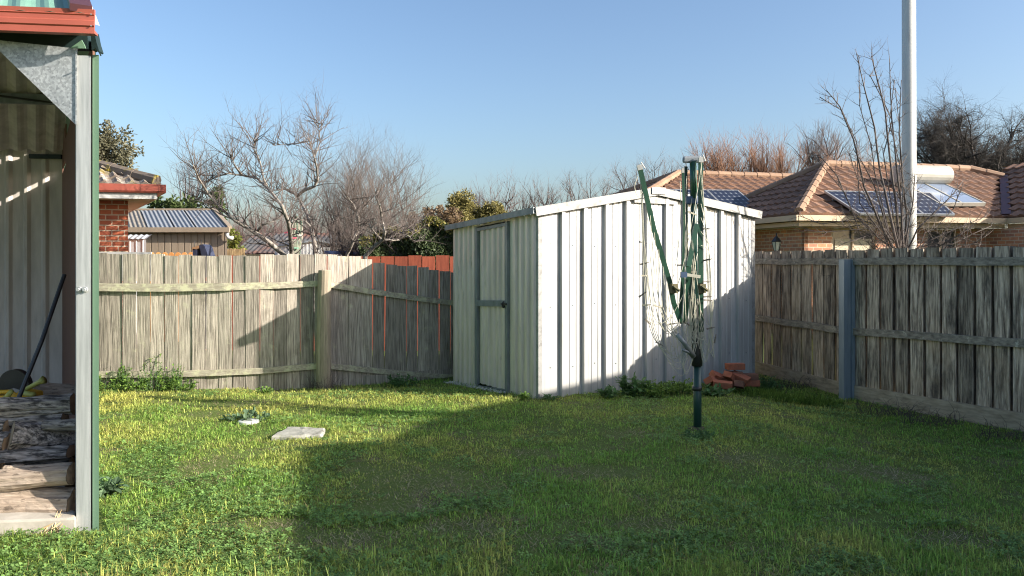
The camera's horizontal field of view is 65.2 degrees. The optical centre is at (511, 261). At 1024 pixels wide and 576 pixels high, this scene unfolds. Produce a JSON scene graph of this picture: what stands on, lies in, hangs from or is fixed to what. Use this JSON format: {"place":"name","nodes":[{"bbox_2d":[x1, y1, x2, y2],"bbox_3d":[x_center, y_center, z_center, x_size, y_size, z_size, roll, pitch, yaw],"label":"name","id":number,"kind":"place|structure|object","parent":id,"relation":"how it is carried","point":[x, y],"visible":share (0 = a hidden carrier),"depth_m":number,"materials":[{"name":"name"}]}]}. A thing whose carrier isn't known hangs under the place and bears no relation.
{"place":"outdoors","nodes":[
{"label":"outdoors","id":0,"kind":"place"},
{"bbox_2d":[0,342,1023,575],"bbox_3d":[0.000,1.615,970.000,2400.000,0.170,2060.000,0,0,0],"label":"ground","id":1,"kind":"structure","parent":0,"point":[873,515],"depth_m":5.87,"materials":[{"name":"plant"}]},
{"bbox_2d":[0,0,103,535],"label":"carport","id":2,"kind":"object","parent":1,"relation":"on","point":[49,146],"visible":0.91,"depth_m":6.86,"materials":[{"name":"metal"}]},
{"bbox_2d":[0,486,74,512],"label":"firewood log","id":3,"kind":"object","parent":2,"relation":"on","point":[50,499],"visible":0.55,"depth_m":4.63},
{"bbox_2d":[0,462,74,491],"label":"firewood log","id":4,"kind":"object","parent":3,"relation":"on","point":[41,475],"visible":0.92,"depth_m":4.65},
{"bbox_2d":[2,464,24,469],"bbox_3d":[-2.937,1.237,4.721,0.118,0.079,0.081,0,0,0],"label":"firewood log","id":5,"kind":"object","parent":4,"relation":"on","point":[14,466],"visible":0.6,"depth_m":4.71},
{"bbox_2d":[3,457,74,466],"bbox_3d":[-2.946,1.266,4.981,0.398,0.094,0.099,0,0,-3],"label":"firewood log","id":6,"kind":"object","parent":4,"relation":"on","point":[52,461],"visible":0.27,"depth_m":4.96,"materials":[{"name":"brown wood"}]},
{"bbox_2d":[0,445,74,462],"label":"firewood log","id":7,"kind":"object","parent":6,"relation":"on","point":[33,453],"visible":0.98,"depth_m":4.89,"materials":[{"name":"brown wood"}]},
{"bbox_2d":[7,421,74,449],"bbox_3d":[-2.945,1.114,5.055,0.418,0.244,0.177,0,0,-38],"label":"firewood log","id":8,"kind":"object","parent":7,"relation":"on","point":[24,435],"visible":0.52,"depth_m":4.97,"materials":[{"name":"grey wood"}]},
{"bbox_2d":[0,413,69,428],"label":"firewood log","id":9,"kind":"object","parent":8,"relation":"on","point":[31,419],"visible":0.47,"depth_m":5.06,"materials":[{"name":"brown wood"}]},
{"bbox_2d":[0,393,74,416],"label":"firewood log","id":10,"kind":"object","parent":9,"relation":"on","point":[34,405],"visible":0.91,"depth_m":5.06,"materials":[{"name":"grey wood"}]},
{"bbox_2d":[0,369,46,396],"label":"power tool","id":11,"kind":"object","parent":10,"relation":"on","point":[11,379],"visible":0.67,"depth_m":5.72,"materials":[{"name":"yellow plastic"}]},
{"bbox_2d":[32,382,74,394],"bbox_3d":[-3.420,0.989,5.999,0.368,0.173,0.143,0,0,0],"label":"firewood log","id":12,"kind":"object","parent":10,"relation":"on","point":[47,388],"visible":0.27,"depth_m":5.96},
{"bbox_2d":[41,419,74,431],"bbox_3d":[-2.828,1.025,5.020,0.216,0.088,0.081,0,0,0],"label":"firewood log","id":13,"kind":"object","parent":8,"relation":"on","point":[61,425],"visible":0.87,"depth_m":4.99,"materials":[{"name":"grey wood"}]},
{"bbox_2d":[17,274,66,396],"bbox_3d":[-3.243,0.511,5.545,0.066,0.851,0.436,0,0,13],"label":"tool handle","id":14,"kind":"object","parent":2,"relation":"on","point":[41,340],"visible":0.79,"depth_m":5.50,"materials":[{"name":"black plastic"}]},
{"bbox_2d":[39,511,72,534],"bbox_3d":[-2.579,1.482,4.529,0.167,0.139,0.065,0,0,0],"label":"straw wisp","id":15,"kind":"object","parent":2,"relation":"on","point":[52,527],"visible":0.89,"depth_m":4.51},
{"bbox_3d":[-3.254,1.262,4.951,0.232,0.174,0.147,0,0,0],"label":"firewood log","id":16,"kind":"object","parent":2,"relation":"on","visible":0},
{"bbox_2d":[0,431,13,450],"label":"firewood log","id":17,"kind":"object","parent":16,"relation":"on","point":[4,437],"visible":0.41,"depth_m":4.95,"materials":[{"name":"brown wood"}]},
{"bbox_2d":[0,418,10,431],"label":"firewood log","id":18,"kind":"object","parent":17,"relation":"on","point":[5,427],"visible":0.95,"depth_m":5.03,"materials":[{"name":"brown wood"}]},
{"bbox_2d":[99,373,119,391],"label":"weed clump","id":19,"kind":"object","parent":1,"relation":"on","point":[101,387],"visible":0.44,"depth_m":9.77,"materials":[{"name":"green plant"}]},
{"bbox_2d":[99,475,128,497],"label":"weed clump","id":20,"kind":"object","parent":1,"relation":"on","point":[109,486],"visible":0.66,"depth_m":5.28,"materials":[{"name":"green plant"}]},
{"bbox_2d":[99,119,143,168],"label":"eucalyptus tree","id":21,"kind":"object","parent":1,"relation":"on","point":[108,142],"visible":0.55,"depth_m":29.77,"materials":[{"name":"green plant"}]},
{"bbox_2d":[102,376,145,390],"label":"weed clump","id":22,"kind":"object","parent":1,"relation":"on","point":[125,381],"visible":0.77,"depth_m":9.75,"materials":[{"name":"green plant"}]},
{"bbox_2d":[115,360,133,389],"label":"weed clump","id":23,"kind":"object","parent":1,"relation":"on","point":[121,378],"visible":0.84,"depth_m":9.89,"materials":[{"name":"green plant"}]},
{"bbox_2d":[99,252,151,280],"bbox_3d":[-6.165,0.725,12.238,1.334,1.750,0.115,0,0,0],"label":"garden screen","id":24,"kind":"object","parent":1,"relation":"on","point":[136,253],"visible":0.12,"depth_m":12.18,"materials":[{"name":"white paint"}]},
{"bbox_2d":[99,160,165,362],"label":"brick house","id":25,"kind":"structure","parent":1,"relation":"on","point":[124,191],"depth_m":13.10,"materials":[{"name":"red brick"}]},
{"bbox_2d":[128,234,151,308],"bbox_3d":[-7.656,0.542,16.345,0.537,2.217,0.923,0,0,-13],"label":"shed","id":26,"kind":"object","parent":1,"relation":"on","point":[136,243],"visible":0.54,"depth_m":16.00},
{"bbox_2d":[135,354,166,390],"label":"weed clump","id":27,"kind":"object","parent":1,"relation":"on","point":[158,376],"visible":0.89,"depth_m":9.87,"materials":[{"name":"green plant"}]},
{"bbox_2d":[127,374,178,391],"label":"weed clump","id":28,"kind":"object","parent":1,"relation":"on","point":[148,383],"visible":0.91,"depth_m":9.81,"materials":[{"name":"green plant"}]},
{"bbox_2d":[147,196,164,207],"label":"green bush","id":29,"kind":"object","parent":1,"relation":"on","point":[158,202],"visible":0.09,"depth_m":30.74,"materials":[{"name":"green plant"}]},
{"bbox_2d":[150,252,192,341],"bbox_3d":[-6.891,0.724,16.532,1.200,1.852,0.065,0,0,0],"label":"picket fence","id":30,"kind":"object","parent":1,"relation":"on","point":[176,254],"visible":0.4,"depth_m":16.50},
{"bbox_2d":[168,363,185,390],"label":"weed clump","id":31,"kind":"object","parent":1,"relation":"on","point":[175,377],"visible":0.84,"depth_m":9.91,"materials":[{"name":"green plant"}]},
{"bbox_2d":[160,378,198,391],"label":"weed clump","id":32,"kind":"object","parent":1,"relation":"on","point":[186,385],"visible":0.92,"depth_m":9.84,"materials":[{"name":"green plant"}]},
{"bbox_2d":[161,192,200,207],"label":"green bush","id":33,"kind":"object","parent":1,"relation":"on","point":[171,203],"visible":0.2,"depth_m":30.59,"materials":[{"name":"green plant"}]},
{"bbox_2d":[128,208,233,255],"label":"garage","id":34,"kind":"structure","parent":1,"relation":"on","point":[176,230],"depth_m":23.00,"materials":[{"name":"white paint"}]},
{"bbox_2d":[171,152,207,207],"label":"bare tree","id":35,"kind":"object","parent":1,"relation":"on","point":[189,191],"visible":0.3,"depth_m":36.00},
{"bbox_2d":[192,239,214,273],"bbox_3d":[-5.529,0.576,14.371,0.302,1.948,0.358,0,0,0],"label":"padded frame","id":36,"kind":"object","parent":1,"relation":"on","point":[206,250],"visible":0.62,"depth_m":14.20,"materials":[{"name":"fabric"}]},
{"bbox_2d":[197,185,232,248],"bbox_3d":[-11.711,-0.683,31.028,1.636,4.682,1.829,0,0,-34],"label":"green bush","id":37,"kind":"object","parent":1,"relation":"on","point":[216,197],"visible":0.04,"depth_m":31.05,"materials":[{"name":"green plant"}]},
{"bbox_2d":[227,248,244,254],"bbox_3d":[-6.195,0.625,18.023,0.422,1.868,0.065,0,0,0],"label":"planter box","id":38,"kind":"object","parent":1,"relation":"on","point":[230,251],"visible":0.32,"depth_m":17.99,"materials":[{"name":"brown wood"}]},
{"bbox_2d":[227,228,246,249],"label":"conifer shrub","id":39,"kind":"object","parent":1,"relation":"on","point":[234,244],"visible":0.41,"depth_m":24.40,"materials":[{"name":"green plant"}]},
{"bbox_2d":[221,406,269,421],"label":"weed clump","id":40,"kind":"object","parent":1,"relation":"on","point":[252,412],"visible":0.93,"depth_m":7.82,"materials":[{"name":"green plant"}]},
{"bbox_2d":[238,418,258,424],"bbox_3d":[-2.536,1.544,7.700,0.200,0.051,0.200,0,0,0],"label":"drain cap","id":41,"kind":"object","parent":1,"relation":"on","point":[254,421],"visible":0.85,"depth_m":7.64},
{"bbox_2d":[159,85,338,254],"bbox_3d":[-4.252,-0.588,12.326,3.247,4.478,2.416,0,0,0],"label":"bare fruit tree","id":42,"kind":"object","parent":1,"relation":"on","point":[255,232],"visible":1,"depth_m":12.34,"materials":[{"name":"brown plant"}]},
{"bbox_2d":[226,196,300,253],"bbox_3d":[-10.783,-0.853,34.123,3.780,4.855,3.409,0,0,-32],"label":"twiggy bush","id":43,"kind":"object","parent":1,"relation":"on","point":[237,227],"visible":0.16,"depth_m":33.63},
{"bbox_2d":[255,386,273,393],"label":"weed clump","id":44,"kind":"object","parent":1,"relation":"on","point":[268,389],"visible":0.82,"depth_m":9.59,"materials":[{"name":"green plant"}]},
{"bbox_2d":[99,253,452,389],"bbox_3d":[-3.119,0.831,10.395,5.681,1.939,0.882,0,0,-18],"label":"paling fence","id":45,"kind":"object","parent":1,"relation":"on","point":[294,329],"visible":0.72,"depth_m":10.17,"materials":[{"name":"wood"}]},
{"bbox_2d":[254,196,323,253],"bbox_3d":[-9.495,-0.809,34.009,3.351,4.797,3.488,0,0,0],"label":"twiggy bush","id":46,"kind":"object","parent":1,"relation":"on","point":[276,226],"visible":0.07,"depth_m":33.32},
{"bbox_2d":[241,69,353,306],"bbox_3d":[-3.617,-0.736,13.368,1.758,4.780,3.851,0,0,-25],"label":"bare fruit tree","id":47,"kind":"object","parent":1,"relation":"on","point":[314,151],"visible":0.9,"depth_m":12.93,"materials":[{"name":"brown plant"}]},
{"bbox_2d":[292,216,302,253],"bbox_3d":[-3.742,0.424,13.942,0.237,2.453,0.170,0,0,0],"label":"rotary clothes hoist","id":48,"kind":"object","parent":1,"relation":"on","point":[295,244],"visible":0.27,"depth_m":13.90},
{"bbox_2d":[271,427,324,439],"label":"concrete slab","id":49,"kind":"structure","parent":1,"relation":"on","point":[293,432],"depth_m":7.03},
{"bbox_2d":[275,239,341,255],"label":"white shed","id":50,"kind":"structure","parent":1,"relation":"on","point":[305,249],"depth_m":20.00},
{"bbox_2d":[241,233,346,255],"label":"old shed","id":51,"kind":"structure","parent":50,"relation":"attached to","point":[253,248],"depth_m":27.39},
{"bbox_2d":[303,374,343,389],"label":"dry stalks","id":52,"kind":"object","parent":1,"relation":"on","point":[316,383],"visible":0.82,"depth_m":10.13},
{"bbox_2d":[298,204,355,232],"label":"twiggy bush","id":53,"kind":"object","parent":1,"relation":"on","point":[319,225],"visible":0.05,"depth_m":33.34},
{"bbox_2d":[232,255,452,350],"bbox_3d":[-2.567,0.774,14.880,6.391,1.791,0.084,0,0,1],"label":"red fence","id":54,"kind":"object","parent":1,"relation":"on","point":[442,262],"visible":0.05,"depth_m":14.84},
{"bbox_2d":[285,135,400,255],"bbox_3d":[-3.772,-0.832,19.066,2.881,4.964,3.376,0,0,0],"label":"bare tree","id":55,"kind":"object","parent":1,"relation":"on","point":[327,227],"visible":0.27,"depth_m":18.87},
{"bbox_2d":[314,125,410,255],"bbox_3d":[-2.427,-0.343,13.110,1.960,3.994,1.708,0,0,44],"label":"bare fruit tree","id":56,"kind":"object","parent":1,"relation":"on","point":[356,234],"visible":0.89,"depth_m":12.96,"materials":[{"name":"brown plant"}]},
{"bbox_2d":[298,112,444,255],"bbox_3d":[-2.847,-0.718,17.000,3.604,4.739,3.701,0,0,0],"label":"bare tree","id":57,"kind":"object","parent":1,"relation":"on","point":[405,205],"visible":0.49,"depth_m":16.73,"materials":[{"name":"plant"}]},
{"bbox_2d":[344,164,445,258],"bbox_3d":[-1.861,0.074,12.197,1.739,3.166,1.721,0,0,-34],"label":"bare fruit tree","id":58,"kind":"object","parent":1,"relation":"on","point":[380,241],"visible":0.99,"depth_m":12.02,"materials":[{"name":"brown plant"}]},
{"bbox_2d":[387,373,418,387],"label":"weed clump","id":59,"kind":"object","parent":1,"relation":"on","point":[397,382],"visible":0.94,"depth_m":10.30,"materials":[{"name":"green plant"}]},
{"bbox_2d":[358,215,457,270],"bbox_3d":[-1.805,0.295,16.638,2.584,2.510,1.564,0,0,0],"label":"hedge","id":60,"kind":"object","parent":1,"relation":"on","point":[402,246],"visible":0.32,"depth_m":16.09,"materials":[{"name":"green plant"}]},
{"bbox_2d":[406,204,464,235],"bbox_3d":[-2.639,-0.161,27.043,2.117,3.629,2.024,0,0,0],"label":"brown bush","id":61,"kind":"object","parent":1,"relation":"on","point":[446,217],"visible":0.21,"depth_m":26.59,"materials":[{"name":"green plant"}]},
{"bbox_2d":[445,187,480,221],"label":"olive bush","id":62,"kind":"object","parent":1,"relation":"on","point":[468,207],"visible":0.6,"depth_m":29.71,"materials":[{"name":"green plant"}]},
{"bbox_2d":[436,181,491,216],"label":"bare tree","id":63,"kind":"object","parent":1,"relation":"on","point":[468,195],"visible":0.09,"depth_m":46.16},
{"bbox_2d":[446,381,506,393],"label":"gravel","id":64,"kind":"structure","parent":1,"relation":"on","point":[479,387],"depth_m":10.10,"materials":[{"name":"gravel"}]},
{"bbox_2d":[478,200,507,223],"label":"olive bush","id":65,"kind":"object","parent":1,"relation":"on","point":[489,209],"visible":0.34,"depth_m":29.77,"materials":[{"name":"green plant"}]},
{"bbox_2d":[463,170,530,224],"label":"bare tree","id":66,"kind":"object","parent":1,"relation":"on","point":[505,204],"visible":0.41,"depth_m":43.93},
{"bbox_2d":[0,387,1023,575],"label":"clover","id":67,"kind":"object","parent":1,"relation":"on","point":[174,546],"visible":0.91,"depth_m":4.70,"materials":[{"name":"green plant"}]},
{"bbox_2d":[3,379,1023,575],"bbox_3d":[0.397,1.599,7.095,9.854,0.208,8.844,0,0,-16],"label":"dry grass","id":68,"kind":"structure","parent":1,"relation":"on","point":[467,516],"depth_m":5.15,"materials":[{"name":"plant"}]},
{"bbox_2d":[512,164,567,214],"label":"bare tree","id":69,"kind":"object","parent":1,"relation":"on","point":[534,202],"visible":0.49,"depth_m":49.70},
{"bbox_2d":[542,394,558,400],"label":"weed clump","id":70,"kind":"object","parent":1,"relation":"on","point":[546,397],"visible":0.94,"depth_m":8.95,"materials":[{"name":"green plant"}]},
{"bbox_2d":[558,166,626,202],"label":"bare tree","id":71,"kind":"object","parent":1,"relation":"on","point":[586,191],"visible":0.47,"depth_m":49.45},
{"bbox_2d":[445,187,761,398],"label":"garden shed","id":72,"kind":"structure","parent":1,"relation":"on","point":[547,299],"depth_m":9.73,"materials":[{"name":"metal"}]},
{"bbox_2d":[475,221,509,392],"bbox_3d":[-0.254,0.566,9.932,0.091,2.103,0.828,0,0,-29],"label":"door","id":73,"kind":"structure","parent":72,"relation":"in","point":[492,242],"depth_m":9.90,"materials":[{"name":"metal"}]},
{"bbox_2d":[595,384,620,398],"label":"weed clump","id":74,"kind":"object","parent":1,"relation":"on","point":[609,393],"visible":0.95,"depth_m":9.03,"materials":[{"name":"green plant"}]},
{"bbox_2d":[615,371,653,396],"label":"weed clump","id":75,"kind":"object","parent":1,"relation":"on","point":[635,384],"visible":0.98,"depth_m":9.21,"materials":[{"name":"green plant"}]},
{"bbox_2d":[605,146,671,190],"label":"bare tree","id":76,"kind":"object","parent":1,"relation":"on","point":[637,180],"visible":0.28,"depth_m":51.45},
{"bbox_2d":[639,379,678,396],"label":"weed clump","id":77,"kind":"object","parent":1,"relation":"on","point":[650,391],"visible":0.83,"depth_m":9.24,"materials":[{"name":"green plant"}]},
{"bbox_2d":[634,155,713,427],"bbox_3d":[1.493,0.302,7.237,0.744,2.592,0.370,0,0,-39],"label":"rotary clothes hoist","id":78,"kind":"object","parent":1,"relation":"on","point":[694,289],"visible":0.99,"depth_m":7.29,"materials":[{"name":"green metal"}]},
{"bbox_2d":[657,376,692,394],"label":"weed clump","id":79,"kind":"object","parent":1,"relation":"on","point":[676,385],"visible":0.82,"depth_m":9.37,"materials":[{"name":"green plant"}]},
{"bbox_2d":[681,428,715,440],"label":"weed clump","id":80,"kind":"object","parent":1,"relation":"on","point":[698,434],"visible":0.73,"depth_m":7.00,"materials":[{"name":"green plant"}]},
{"bbox_2d":[703,375,717,385],"bbox_3d":[2.431,1.450,9.750,0.110,0.076,0.225,-38,-29,23],"label":"brick","id":81,"kind":"object","parent":1,"relation":"on","point":[708,379],"visible":0.79,"depth_m":9.66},
{"bbox_2d":[669,122,759,171],"bbox_3d":[9.398,-2.462,36.085,4.485,8.231,3.638,0,0,0],"label":"bare tree","id":82,"kind":"object","parent":1,"relation":"on","point":[718,166],"visible":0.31,"depth_m":35.83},
{"bbox_2d":[701,382,735,396],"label":"weed clump","id":83,"kind":"object","parent":1,"relation":"on","point":[715,389],"visible":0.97,"depth_m":9.22,"materials":[{"name":"green plant"}]},
{"bbox_2d":[713,379,732,388],"bbox_3d":[2.528,1.472,9.600,0.225,0.076,0.110,4,9,15],"label":"brick","id":84,"kind":"object","parent":1,"relation":"on","point":[726,384],"visible":0.74,"depth_m":9.55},
{"bbox_2d":[734,380,744,388],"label":"brick","id":85,"kind":"object","parent":1,"relation":"on","point":[739,384],"visible":0.93,"depth_m":9.61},
{"bbox_2d":[722,127,776,171],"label":"bare tree","id":86,"kind":"object","parent":1,"relation":"on","point":[752,164],"visible":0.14,"depth_m":36.67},
{"bbox_2d":[744,380,759,386],"bbox_3d":[2.958,1.506,9.950,0.225,0.076,0.110,0,0,-2],"label":"brick","id":87,"kind":"object","parent":1,"relation":"on","point":[754,383],"visible":0.52,"depth_m":9.90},
{"bbox_2d":[733,370,750,384],"bbox_3d":[2.819,1.429,9.880,0.225,0.076,0.110,24,28,33],"label":"brick","id":88,"kind":"object","parent":87,"relation":"on","point":[746,379],"visible":0.66,"depth_m":9.83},
{"bbox_2d":[743,373,758,379],"bbox_3d":[2.939,1.426,9.950,0.225,0.076,0.110,0,0,-5],"label":"brick","id":89,"kind":"object","parent":87,"relation":"on","point":[754,376],"visible":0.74,"depth_m":9.90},
{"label":"brick","id":90,"kind":"object","parent":89,"relation":"on","visible":0},
{"bbox_2d":[725,363,744,369],"bbox_3d":[2.773,1.300,9.950,0.225,0.076,0.110,0,0,-10],"label":"brick","id":91,"kind":"object","parent":90,"relation":"on","point":[734,366],"visible":1,"depth_m":9.90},
{"bbox_2d":[731,385,786,398],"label":"grass tuft","id":92,"kind":"object","parent":1,"relation":"on","point":[750,390],"visible":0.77,"depth_m":9.60,"materials":[{"name":"green plant"}]},
{"bbox_2d":[757,374,785,389],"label":"weed clump","id":93,"kind":"object","parent":1,"relation":"on","point":[772,385],"visible":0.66,"depth_m":10.35,"materials":[{"name":"green plant"}]},
{"bbox_2d":[739,122,816,173],"bbox_3d":[11.781,-2.459,36.020,4.392,8.229,3.868,0,0,0],"label":"bare tree","id":94,"kind":"object","parent":1,"relation":"on","point":[777,165],"visible":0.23,"depth_m":35.63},
{"bbox_2d":[760,372,815,388],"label":"dry stalks","id":95,"kind":"object","parent":1,"relation":"on","point":[792,384],"visible":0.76,"depth_m":10.62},
{"bbox_2d":[763,389,826,404],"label":"grass tuft","id":96,"kind":"object","parent":1,"relation":"on","point":[789,398],"visible":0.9,"depth_m":9.33,"materials":[{"name":"green plant"}]},
{"bbox_2d":[610,160,1023,328],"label":"brick house","id":97,"kind":"structure","parent":1,"relation":"on","point":[775,198],"depth_m":19.82,"materials":[{"name":"ceramic"}]},
{"bbox_2d":[771,233,781,250],"bbox_3d":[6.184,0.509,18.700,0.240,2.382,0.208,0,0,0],"label":"coach lamp","id":98,"kind":"object","parent":97,"relation":"attached to","point":[776,241],"visible":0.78,"depth_m":18.64,"materials":[{"name":"black glass"}]},
{"bbox_2d":[832,228,874,250],"bbox_3d":[8.084,-0.073,19.003,1.207,1.445,0.069,0,0,-14],"label":"window","id":99,"kind":"structure","parent":97,"relation":"in","point":[835,235],"depth_m":18.98,"materials":[{"name":"beige glass"}]},
{"bbox_2d":[927,229,955,248],"bbox_3d":[10.509,-0.073,19.628,0.896,1.445,0.069,0,0,-14],"label":"window","id":100,"kind":"structure","parent":97,"relation":"in","point":[952,234],"depth_m":19.63,"materials":[{"name":"black glass"}]},
{"bbox_2d":[798,396,844,407],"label":"grass tuft","id":101,"kind":"object","parent":1,"relation":"on","point":[829,401],"visible":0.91,"depth_m":9.21,"materials":[{"name":"green plant"}]},
{"bbox_2d":[788,117,858,167],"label":"bare tree","id":102,"kind":"object","parent":1,"relation":"on","point":[816,149],"visible":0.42,"depth_m":39.88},
{"bbox_2d":[810,129,879,160],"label":"bare tree","id":103,"kind":"object","parent":1,"relation":"on","point":[841,157],"visible":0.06,"depth_m":37.77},
{"bbox_2d":[755,246,1023,431],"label":"paling fence","id":104,"kind":"object","parent":1,"relation":"on","point":[938,328],"visible":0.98,"depth_m":9.18,"materials":[{"name":"grey wood"}]},
{"bbox_2d":[852,395,929,417],"bbox_3d":[4.121,1.569,8.725,0.857,0.244,0.475,0,0,4],"label":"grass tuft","id":105,"kind":"object","parent":1,"relation":"on","point":[888,410],"visible":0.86,"depth_m":8.72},
{"bbox_2d":[790,36,1002,283],"bbox_3d":[5.098,-0.655,10.490,2.939,4.621,1.092,0,0,0],"label":"bare shrub","id":106,"kind":"object","parent":1,"relation":"on","point":[900,239],"visible":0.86,"depth_m":10.46,"materials":[{"name":"plant"}]},
{"bbox_2d":[902,0,916,249],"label":"utility pole","id":107,"kind":"object","parent":1,"relation":"on","point":[909,66],"visible":0.34,"depth_m":11.22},
{"bbox_2d":[892,402,972,426],"bbox_3d":[4.304,1.583,8.298,0.888,0.228,0.421,0,0,0],"label":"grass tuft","id":108,"kind":"object","parent":1,"relation":"on","point":[936,421],"visible":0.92,"depth_m":8.28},
{"bbox_2d":[885,66,1023,228],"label":"dark tree","id":109,"kind":"object","parent":1,"relation":"on","point":[962,147],"visible":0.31,"depth_m":32.14,"materials":[{"name":"brown plant"}]},
{"bbox_2d":[964,416,1023,440],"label":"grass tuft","id":110,"kind":"object","parent":1,"relation":"on","point":[997,434],"visible":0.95,"depth_m":7.57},
{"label":"brick","id":111,"kind":"object","parent":1,"relation":"on","visible":0},
{"bbox_2d":[709,370,727,380],"bbox_3d":[2.541,1.418,9.850,0.225,0.076,0.110,23,21,-28],"label":"brick","id":112,"kind":"object","parent":111,"relation":"on","point":[717,375],"visible":0.63,"depth_m":9.80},
{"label":"brick","id":113,"kind":"object","parent":1,"relation":"on","visible":0},
{"bbox_2d":[722,370,734,383],"bbox_3d":[2.679,1.425,9.850,0.110,0.076,0.225,11,-24,35],"label":"brick","id":114,"kind":"object","parent":113,"relation":"on","point":[728,376],"visible":0.76,"depth_m":9.78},
{"bbox_2d":[90,0,1023,253],"label":"sky","id":115,"kind":"structure","parent":0,"point":[491,88],"materials":[{"name":"blue"}]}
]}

